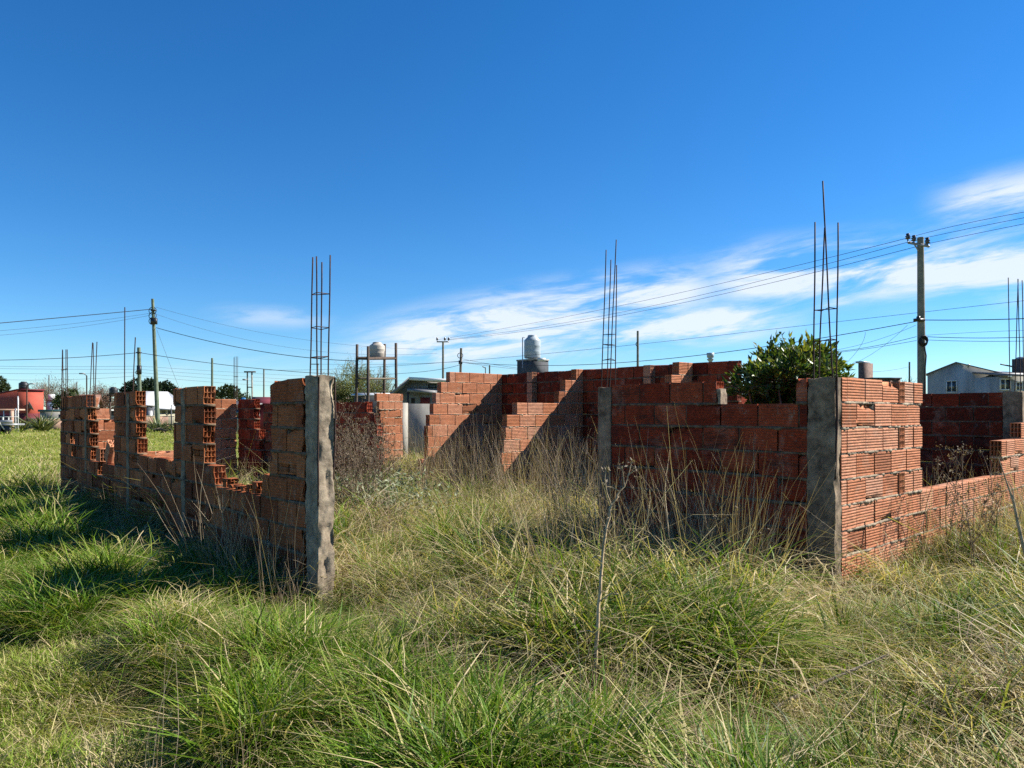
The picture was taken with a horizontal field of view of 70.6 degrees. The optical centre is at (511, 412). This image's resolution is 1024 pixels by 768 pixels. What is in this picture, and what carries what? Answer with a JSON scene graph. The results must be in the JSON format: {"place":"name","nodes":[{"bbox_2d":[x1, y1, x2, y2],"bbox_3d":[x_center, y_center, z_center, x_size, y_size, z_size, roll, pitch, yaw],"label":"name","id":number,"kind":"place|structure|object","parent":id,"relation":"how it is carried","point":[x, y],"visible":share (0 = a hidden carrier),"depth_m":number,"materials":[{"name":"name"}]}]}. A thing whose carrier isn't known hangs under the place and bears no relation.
{"place":"outdoors","nodes":[
{"label":"outdoors","id":0,"kind":"place"},
{"bbox_2d":[234,356,237,409],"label":"distant column bars","id":1,"kind":"object","parent":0,"point":[236,376],"depth_m":44.99,"materials":[{"name":"metal"}]},
{"bbox_2d":[0,403,1023,767],"bbox_3d":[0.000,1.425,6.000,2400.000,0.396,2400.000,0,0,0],"label":"ground","id":2,"kind":"structure","parent":0,"point":[30,456],"depth_m":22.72,"materials":[{"name":"plant"}]},
{"bbox_2d":[0,375,11,391],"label":"dark round tree","id":3,"kind":"object","parent":2,"relation":"on","point":[4,386],"visible":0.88,"depth_m":87.88,"materials":[{"name":"green plant"}]},
{"bbox_2d":[2,396,18,431],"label":"white fence","id":4,"kind":"object","parent":2,"relation":"on","point":[17,414],"visible":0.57,"depth_m":55.07,"materials":[{"name":"paint"}]},
{"bbox_2d":[0,409,24,428],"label":"carport","id":5,"kind":"object","parent":2,"relation":"on","point":[11,413],"visible":0.5,"depth_m":60.00,"materials":[{"name":"white paint"}]},
{"bbox_2d":[0,420,24,433],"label":"utility trailer","id":6,"kind":"object","parent":2,"relation":"on","point":[5,425],"visible":0.92,"depth_m":50.01,"materials":[{"name":"metal"}]},
{"bbox_2d":[11,420,31,431],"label":"spiky plant","id":7,"kind":"object","parent":2,"relation":"on","point":[22,427],"visible":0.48,"depth_m":55.71,"materials":[{"name":"green plant"}]},
{"bbox_2d":[0,389,44,423],"bbox_3d":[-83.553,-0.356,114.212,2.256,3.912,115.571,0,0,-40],"label":"red house","id":8,"kind":"structure","parent":2,"relation":"on","point":[8,399],"depth_m":71.03,"materials":[{"name":"paint"}]},
{"bbox_2d":[26,383,34,429],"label":"street lamp","id":9,"kind":"object","parent":2,"relation":"on","point":[27,402],"visible":0.88,"depth_m":61.95,"materials":[{"name":"metal"}]},
{"bbox_2d":[13,413,59,431],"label":"spiky plant","id":10,"kind":"object","parent":2,"relation":"on","point":[40,424],"visible":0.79,"depth_m":56.58,"materials":[{"name":"green plant"}]},
{"bbox_2d":[25,418,61,429],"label":"garden wall","id":11,"kind":"structure","parent":2,"relation":"on","point":[58,425],"depth_m":62.16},
{"bbox_2d":[38,410,60,417],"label":"shed","id":12,"kind":"structure","parent":2,"relation":"on","point":[49,412],"depth_m":66.14,"materials":[{"name":"paint"}]},
{"bbox_2d":[45,394,59,409],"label":"blue house","id":13,"kind":"structure","parent":2,"relation":"on","point":[48,402],"depth_m":78.47,"materials":[{"name":"paint"}]},
{"bbox_2d":[29,375,96,406],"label":"bare tree","id":14,"kind":"object","parent":2,"relation":"on","point":[52,389],"visible":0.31,"depth_m":94.01,"materials":[{"name":"brown plant"}]},
{"bbox_2d":[49,387,78,409],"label":"olive tree","id":15,"kind":"object","parent":2,"relation":"on","point":[56,403],"visible":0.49,"depth_m":67.34,"materials":[{"name":"green plant"}]},
{"bbox_2d":[83,382,113,409],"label":"bare tree","id":16,"kind":"object","parent":2,"relation":"on","point":[104,397],"visible":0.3,"depth_m":79.55,"materials":[{"name":"brown plant"}]},
{"bbox_2d":[118,377,150,391],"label":"dark conifer","id":17,"kind":"object","parent":2,"relation":"on","point":[129,386],"visible":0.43,"depth_m":83.66,"materials":[{"name":"green plant"}]},
{"bbox_2d":[135,347,141,390],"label":"short utility pole","id":18,"kind":"object","parent":2,"relation":"on","point":[139,367],"visible":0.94,"depth_m":57.88,"materials":[{"name":"grey wood"}]},
{"bbox_2d":[18,353,131,359],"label":"power line","id":19,"kind":"object","parent":18,"relation":"attached to","point":[70,357],"visible":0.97,"depth_m":56.02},
{"bbox_2d":[143,353,347,374],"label":"power line","id":20,"kind":"object","parent":18,"relation":"attached to","point":[239,366],"visible":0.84,"depth_m":60.39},
{"bbox_2d":[111,416,167,425],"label":"garden wall","id":21,"kind":"structure","parent":2,"relation":"on","point":[147,417],"depth_m":66.00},
{"bbox_2d":[146,405,154,415],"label":"grey outbuilding","id":22,"kind":"structure","parent":2,"relation":"on","point":[150,410],"depth_m":69.13,"materials":[{"name":"metal"}]},
{"bbox_2d":[142,376,165,391],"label":"dark conifer","id":23,"kind":"object","parent":2,"relation":"on","point":[149,382],"visible":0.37,"depth_m":85.94,"materials":[{"name":"green plant"}]},
{"bbox_2d":[149,299,159,421],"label":"green utility pole","id":24,"kind":"object","parent":2,"relation":"on","point":[153,319],"visible":1,"depth_m":59.88,"materials":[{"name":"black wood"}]},
{"bbox_2d":[2,309,151,322],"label":"power line","id":25,"kind":"object","parent":24,"relation":"attached to","point":[74,316],"visible":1,"depth_m":55.78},
{"bbox_2d":[158,328,352,360],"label":"power line","id":26,"kind":"object","parent":24,"relation":"attached to","point":[256,350],"visible":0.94,"depth_m":55.65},
{"bbox_2d":[146,422,173,433],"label":"shrub","id":27,"kind":"object","parent":2,"relation":"on","point":[162,429],"visible":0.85,"depth_m":49.81,"materials":[{"name":"green plant"}]},
{"bbox_2d":[146,391,176,425],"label":"white roofed shed","id":28,"kind":"structure","parent":2,"relation":"on","point":[165,400],"depth_m":73.29,"materials":[{"name":"metal"}]},
{"bbox_2d":[147,414,177,431],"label":"spiky plant","id":29,"kind":"object","parent":2,"relation":"on","point":[158,422],"visible":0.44,"depth_m":55.15,"materials":[{"name":"green plant"}]},
{"bbox_2d":[96,398,236,477],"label":"sunlit brick wall","id":30,"kind":"structure","parent":2,"relation":"on","point":[226,429],"depth_m":14.22,"materials":[{"name":"brick"}]},
{"bbox_2d":[160,379,177,394],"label":"dark conifer","id":31,"kind":"object","parent":2,"relation":"on","point":[166,387],"visible":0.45,"depth_m":87.85,"materials":[{"name":"green plant"}]},
{"bbox_2d":[60,255,335,607],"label":"broken brick wall","id":32,"kind":"structure","parent":2,"relation":"on","point":[303,432],"depth_m":6.88,"materials":[{"name":"brick"}]},
{"bbox_2d":[215,383,240,398],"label":"dark round tree","id":33,"kind":"object","parent":2,"relation":"on","point":[229,393],"visible":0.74,"depth_m":68.98,"materials":[{"name":"green plant"}]},
{"bbox_2d":[215,392,250,399],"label":"dark round tree","id":34,"kind":"object","parent":2,"relation":"on","point":[243,396],"visible":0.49,"depth_m":65.75,"materials":[{"name":"green plant"}]},
{"bbox_2d":[242,371,255,398],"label":"transformer pole","id":35,"kind":"object","parent":2,"relation":"on","point":[251,372],"visible":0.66,"depth_m":74.94,"materials":[{"name":"concrete"}]},
{"bbox_2d":[238,399,267,482],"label":"shaded brick wall","id":36,"kind":"structure","parent":2,"relation":"on","point":[249,431],"depth_m":13.92,"materials":[{"name":"brick"}]},
{"bbox_2d":[252,397,269,429],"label":"maroon house","id":37,"kind":"structure","parent":2,"relation":"on","point":[264,400],"depth_m":52.16,"materials":[{"name":"paint"}]},
{"bbox_2d":[263,369,264,396],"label":"bare utility pole","id":38,"kind":"object","parent":2,"relation":"on","point":[263,382],"visible":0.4,"depth_m":61.96,"materials":[{"name":"concrete"}]},
{"bbox_2d":[318,329,767,369],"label":"power line","id":39,"kind":"object","parent":38,"relation":"attached to","point":[566,351],"visible":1,"depth_m":42.08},
{"bbox_2d":[263,402,383,484],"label":"shaded brick wall","id":40,"kind":"structure","parent":2,"relation":"on","point":[364,409],"depth_m":12.61,"materials":[{"name":"brick"}]},
{"bbox_2d":[333,390,353,401],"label":"olive tree","id":41,"kind":"object","parent":2,"relation":"on","point":[346,400],"visible":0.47,"depth_m":60.40,"materials":[{"name":"green plant"}]},
{"bbox_2d":[335,407,360,484],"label":"dead weed","id":42,"kind":"object","parent":2,"relation":"on","point":[346,440],"visible":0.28,"depth_m":10.31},
{"bbox_2d":[334,426,367,511],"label":"dead weed","id":43,"kind":"object","parent":2,"relation":"on","point":[345,457],"visible":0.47,"depth_m":9.10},
{"bbox_2d":[334,425,369,506],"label":"dead weed","id":44,"kind":"object","parent":2,"relation":"on","point":[335,470],"visible":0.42,"depth_m":8.53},
{"bbox_2d":[335,416,376,495],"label":"dead weed","id":45,"kind":"object","parent":2,"relation":"on","point":[358,446],"visible":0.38,"depth_m":9.77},
{"bbox_2d":[335,416,377,490],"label":"dead weed","id":46,"kind":"object","parent":2,"relation":"on","point":[358,445],"visible":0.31,"depth_m":10.14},
{"bbox_2d":[333,396,386,501],"bbox_3d":[-2.038,0.657,9.364,0.848,1.757,0.630,0,0,0],"label":"dead weed","id":47,"kind":"object","parent":2,"relation":"on","point":[377,422],"visible":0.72,"depth_m":9.38,"materials":[{"name":"plant"}]},
{"bbox_2d":[322,350,398,401],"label":"bare tree","id":48,"kind":"object","parent":2,"relation":"on","point":[342,386],"visible":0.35,"depth_m":61.68,"materials":[{"name":"green plant"}]},
{"bbox_2d":[336,430,390,505],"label":"dead weed","id":49,"kind":"object","parent":2,"relation":"on","point":[372,466],"visible":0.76,"depth_m":8.83,"materials":[{"name":"plant"}]},
{"bbox_2d":[348,409,387,488],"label":"dead weed","id":50,"kind":"object","parent":2,"relation":"on","point":[360,434],"visible":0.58,"depth_m":9.64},
{"bbox_2d":[342,429,395,512],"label":"dead weed","id":51,"kind":"object","parent":2,"relation":"on","point":[358,458],"visible":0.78,"depth_m":8.87,"materials":[{"name":"plant"}]},
{"bbox_2d":[347,439,391,500],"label":"dead weed","id":52,"kind":"object","parent":2,"relation":"on","point":[368,462],"visible":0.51,"depth_m":9.09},
{"bbox_2d":[351,393,389,412],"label":"long grey shed","id":53,"kind":"structure","parent":2,"relation":"on","point":[360,395],"depth_m":56.11,"materials":[{"name":"white paint"}]},
{"bbox_2d":[356,422,392,485],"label":"dead weed","id":54,"kind":"object","parent":2,"relation":"on","point":[377,447],"visible":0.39,"depth_m":10.81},
{"bbox_2d":[355,343,397,401],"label":"timber water tower","id":55,"kind":"structure","parent":2,"relation":"on","point":[368,358],"depth_m":47.33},
{"bbox_2d":[370,342,384,356],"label":"water tank","id":56,"kind":"object","parent":55,"relation":"on","point":[377,349],"visible":0.81,"depth_m":47.59,"materials":[{"name":"white plastic"}]},
{"bbox_2d":[361,447,398,489],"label":"dead weed","id":57,"kind":"object","parent":2,"relation":"on","point":[389,468],"visible":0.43,"depth_m":9.72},
{"bbox_2d":[358,428,407,491],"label":"dead weed","id":58,"kind":"object","parent":2,"relation":"on","point":[387,452],"visible":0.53,"depth_m":10.16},
{"bbox_2d":[374,393,402,463],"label":"sunlit brick wall","id":59,"kind":"structure","parent":2,"relation":"on","point":[392,404],"depth_m":17.67,"materials":[{"name":"brick"}]},
{"bbox_2d":[334,465,469,522],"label":"leafy weeds","id":60,"kind":"object","parent":2,"relation":"on","point":[398,481],"visible":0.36,"depth_m":9.18,"materials":[{"name":"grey plant"}]},
{"bbox_2d":[385,441,420,474],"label":"dead weed","id":61,"kind":"object","parent":2,"relation":"on","point":[398,457],"visible":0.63,"depth_m":11.09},
{"bbox_2d":[398,451,418,494],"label":"dead weed","id":62,"kind":"object","parent":2,"relation":"on","point":[409,467],"visible":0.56,"depth_m":10.77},
{"bbox_2d":[402,403,429,459],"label":"plaster wall","id":63,"kind":"structure","parent":2,"relation":"on","point":[415,414],"depth_m":20.20,"materials":[{"name":"paint"}]},
{"bbox_2d":[390,377,445,403],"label":"gabled house","id":64,"kind":"structure","parent":2,"relation":"on","point":[416,390],"depth_m":39.96,"materials":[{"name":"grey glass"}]},
{"bbox_2d":[436,337,449,378],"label":"crossarm pole","id":65,"kind":"object","parent":2,"relation":"on","point":[442,355],"visible":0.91,"depth_m":73.90,"materials":[{"name":"concrete"}]},
{"bbox_2d":[457,348,462,371],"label":"leaning utility pole","id":66,"kind":"object","parent":2,"relation":"on","point":[460,363],"visible":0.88,"depth_m":43.93,"materials":[{"name":"grey wood"}]},
{"bbox_2d":[418,372,501,481],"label":"stepped brick wall","id":67,"kind":"structure","parent":2,"relation":"on","point":[460,397],"depth_m":13.47,"materials":[{"name":"brick"}]},
{"bbox_2d":[446,441,479,501],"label":"dead weed","id":68,"kind":"object","parent":2,"relation":"on","point":[455,475],"visible":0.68,"depth_m":9.89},
{"bbox_2d":[434,440,493,496],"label":"dead weed","id":69,"kind":"object","parent":2,"relation":"on","point":[481,470],"visible":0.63,"depth_m":10.22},
{"bbox_2d":[442,437,507,501],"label":"dead weed","id":70,"kind":"object","parent":2,"relation":"on","point":[479,475],"visible":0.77,"depth_m":9.66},
{"bbox_2d":[480,449,507,501],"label":"dead weed","id":71,"kind":"object","parent":2,"relation":"on","point":[494,478],"visible":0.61,"depth_m":9.98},
{"bbox_2d":[516,337,548,373],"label":"tank house","id":72,"kind":"structure","parent":2,"relation":"on","point":[521,368],"depth_m":46.43,"materials":[{"name":"concrete"}]},
{"bbox_2d":[524,335,540,358],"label":"water tank","id":73,"kind":"object","parent":72,"relation":"on","point":[532,345],"visible":0.92,"depth_m":46.58,"materials":[{"name":"grey plastic"}]},
{"bbox_2d":[497,369,582,492],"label":"stepped brick wall","id":74,"kind":"structure","parent":2,"relation":"on","point":[566,406],"depth_m":11.91,"materials":[{"name":"brick"}]},
{"bbox_2d":[529,440,553,507],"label":"dead weed","id":75,"kind":"object","parent":2,"relation":"on","point":[542,473],"visible":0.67,"depth_m":9.26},
{"bbox_2d":[541,436,579,497],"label":"dead weed","id":76,"kind":"object","parent":2,"relation":"on","point":[561,474],"visible":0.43,"depth_m":9.93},
{"bbox_2d":[537,439,586,512],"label":"dead weed","id":77,"kind":"object","parent":2,"relation":"on","point":[564,475],"visible":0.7,"depth_m":8.87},
{"bbox_2d":[538,428,597,512],"bbox_3d":[0.768,0.817,9.307,1.000,1.290,0.456,0,0,21],"label":"dead weed","id":78,"kind":"object","parent":2,"relation":"on","point":[556,467],"visible":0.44,"depth_m":9.31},
{"bbox_2d":[552,426,596,511],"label":"dead weed","id":79,"kind":"object","parent":2,"relation":"on","point":[577,468],"visible":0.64,"depth_m":8.87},
{"bbox_2d":[575,441,596,512],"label":"dead weed","id":80,"kind":"object","parent":2,"relation":"on","point":[583,466],"visible":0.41,"depth_m":8.43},
{"bbox_2d":[578,457,636,696],"bbox_3d":[0.511,0.912,3.662,0.182,1.367,0.357,0,0,44],"label":"tall dead thistle","id":81,"kind":"object","parent":2,"relation":"on","point":[599,600],"visible":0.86,"depth_m":3.65,"materials":[{"name":"plant"}]},
{"bbox_2d":[593,472,647,565],"bbox_3d":[0.829,0.970,5.495,0.500,1.025,0.315,0,0,-44],"label":"dead weed","id":82,"kind":"object","parent":2,"relation":"on","point":[606,512],"visible":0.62,"depth_m":5.51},
{"bbox_2d":[502,360,747,484],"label":"shaded brick wall","id":83,"kind":"structure","parent":2,"relation":"on","point":[535,387],"depth_m":12.38,"materials":[{"name":"brick"}]},
{"bbox_2d":[636,331,638,365],"bbox_3d":[6.241,-1.239,35.962,0.150,5.678,0.234,0,0,27],"label":"slim grey pole","id":84,"kind":"object","parent":2,"relation":"on","point":[637,342],"visible":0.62,"depth_m":35.95,"materials":[{"name":"metal"}]},
{"bbox_2d":[665,362,692,382],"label":"stepped brick wall","id":85,"kind":"structure","parent":2,"relation":"on","point":[682,371],"depth_m":10.70,"materials":[{"name":"brick"}]},
{"bbox_2d":[691,490,741,567],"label":"dead weed","id":86,"kind":"object","parent":2,"relation":"on","point":[719,523],"visible":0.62,"depth_m":5.16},
{"bbox_2d":[597,181,841,599],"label":"shaded brick wall","id":87,"kind":"structure","parent":2,"relation":"on","point":[810,419],"depth_m":6.04,"materials":[{"name":"brick"}]},
{"bbox_2d":[713,514,779,585],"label":"dead weed","id":88,"kind":"object","parent":2,"relation":"on","point":[744,534],"visible":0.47,"depth_m":5.17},
{"bbox_2d":[720,330,855,403],"bbox_3d":[2.891,0.317,7.431,1.623,2.386,1.184,0,0,-34],"label":"evergreen bush","id":89,"kind":"object","parent":2,"relation":"on","point":[779,375],"visible":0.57,"depth_m":7.18,"materials":[{"name":"green plant"}]},
{"bbox_2d":[773,653,888,707],"bbox_3d":[1.599,1.331,3.606,0.695,0.203,0.027,0,0,-17],"label":"fallen stick","id":90,"kind":"object","parent":2,"relation":"on","point":[795,696],"visible":0.62,"depth_m":3.60,"materials":[{"name":"wood"}]},
{"bbox_2d":[841,361,872,378],"bbox_3d":[16.811,-0.419,35.868,1.934,4.037,3.578,0,0,-10],"label":"water tank","id":91,"kind":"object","parent":2,"relation":"on","point":[865,369],"depth_m":34.16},
{"bbox_2d":[861,377,901,381],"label":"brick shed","id":92,"kind":"structure","parent":2,"relation":"on","point":[890,379],"depth_m":30.00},
{"bbox_2d":[905,233,929,406],"bbox_3d":[17.166,-3.051,30.550,0.640,9.305,1.143,0,0,0],"label":"concrete utility pole","id":93,"kind":"object","parent":2,"relation":"on","point":[922,337],"visible":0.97,"depth_m":30.38,"materials":[{"name":"concrete"}]},
{"bbox_2d":[439,239,902,339],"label":"power line","id":94,"kind":"object","parent":93,"relation":"attached to","point":[703,287],"visible":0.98,"depth_m":42.97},
{"bbox_2d":[447,241,910,339],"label":"power line","id":95,"kind":"object","parent":93,"relation":"attached to","point":[716,291],"visible":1,"depth_m":41.00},
{"bbox_2d":[451,246,917,339],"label":"power line","id":96,"kind":"object","parent":93,"relation":"attached to","point":[715,295],"visible":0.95,"depth_m":41.54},
{"bbox_2d":[550,322,912,365],"bbox_3d":[9.385,-3.299,36.877,20.027,1.127,0.910,0,0,43],"label":"power line","id":97,"kind":"object","parent":93,"relation":"attached to","point":[735,350],"visible":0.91,"depth_m":35.45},
{"bbox_2d":[768,300,1023,329],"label":"power line","id":98,"kind":"object","parent":93,"relation":"attached to","point":[900,314],"visible":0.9,"depth_m":34.39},
{"bbox_2d":[839,377,1023,605],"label":"sunlit brick wall","id":99,"kind":"structure","parent":2,"relation":"on","point":[881,436],"depth_m":6.09,"materials":[{"name":"brick"}]},
{"bbox_2d":[908,446,972,552],"bbox_3d":[3.743,0.896,6.353,0.635,1.218,0.320,0,0,0],"label":"dead weed","id":100,"kind":"object","parent":2,"relation":"on","point":[967,453],"visible":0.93,"depth_m":6.36,"materials":[{"name":"plant"}]},
{"bbox_2d":[933,441,979,565],"bbox_3d":[3.880,0.874,6.367,0.298,1.255,0.396,0,0,0],"label":"dead weed","id":101,"kind":"object","parent":2,"relation":"on","point":[957,493],"visible":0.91,"depth_m":6.30,"materials":[{"name":"plant"}]},
{"bbox_2d":[944,491,994,584],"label":"dead weed","id":102,"kind":"object","parent":2,"relation":"on","point":[971,542],"visible":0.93,"depth_m":5.47,"materials":[{"name":"plant"}]},
{"bbox_2d":[940,471,1001,535],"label":"dead weed","id":103,"kind":"object","parent":2,"relation":"on","point":[976,495],"visible":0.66,"depth_m":6.46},
{"bbox_2d":[919,278,1023,486],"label":"shaded brick wall","id":104,"kind":"structure","parent":2,"relation":"on","point":[975,421],"depth_m":9.86,"materials":[{"name":"brick"}]},
{"bbox_2d":[926,362,1022,406],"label":"pale house","id":105,"kind":"structure","parent":2,"relation":"on","point":[955,378],"depth_m":40.75,"materials":[{"name":"white paint"}]},
{"bbox_2d":[946,380,956,392],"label":"window","id":106,"kind":"structure","parent":105,"relation":"in","point":[951,385],"depth_m":41.22,"materials":[{"name":"white paint"}]},
{"bbox_2d":[999,378,1010,389],"bbox_3d":[26.243,-1.516,38.485,0.580,0.631,0.070,0,0,0],"label":"window","id":107,"kind":"structure","parent":105,"relation":"in","point":[1003,382],"depth_m":38.49,"materials":[{"name":"glass"}]},
{"bbox_2d":[955,447,1007,564],"bbox_3d":[3.978,0.903,6.072,0.648,1.202,0.292,0,0,-39],"label":"dead weed","id":108,"kind":"object","parent":2,"relation":"on","point":[983,503],"visible":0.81,"depth_m":6.02,"materials":[{"name":"plant"}]},
{"bbox_2d":[967,479,1007,547],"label":"dead weed","id":109,"kind":"object","parent":2,"relation":"on","point":[996,500],"visible":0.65,"depth_m":6.26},
{"bbox_2d":[998,458,1023,554],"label":"pale dead stem","id":110,"kind":"object","parent":2,"relation":"on","point":[1017,522],"visible":1,"depth_m":4.66,"materials":[{"name":"plant"}]},
{"bbox_2d":[1000,357,1022,372],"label":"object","id":111,"kind":"structure","parent":2,"relation":"on","point":[1017,365],"depth_m":40.41,"materials":[{"name":"plastic"}]},
{"bbox_2d":[0,0,1023,409],"label":"sky","id":112,"kind":"structure","parent":0,"point":[460,167],"materials":[{"name":"blue"}]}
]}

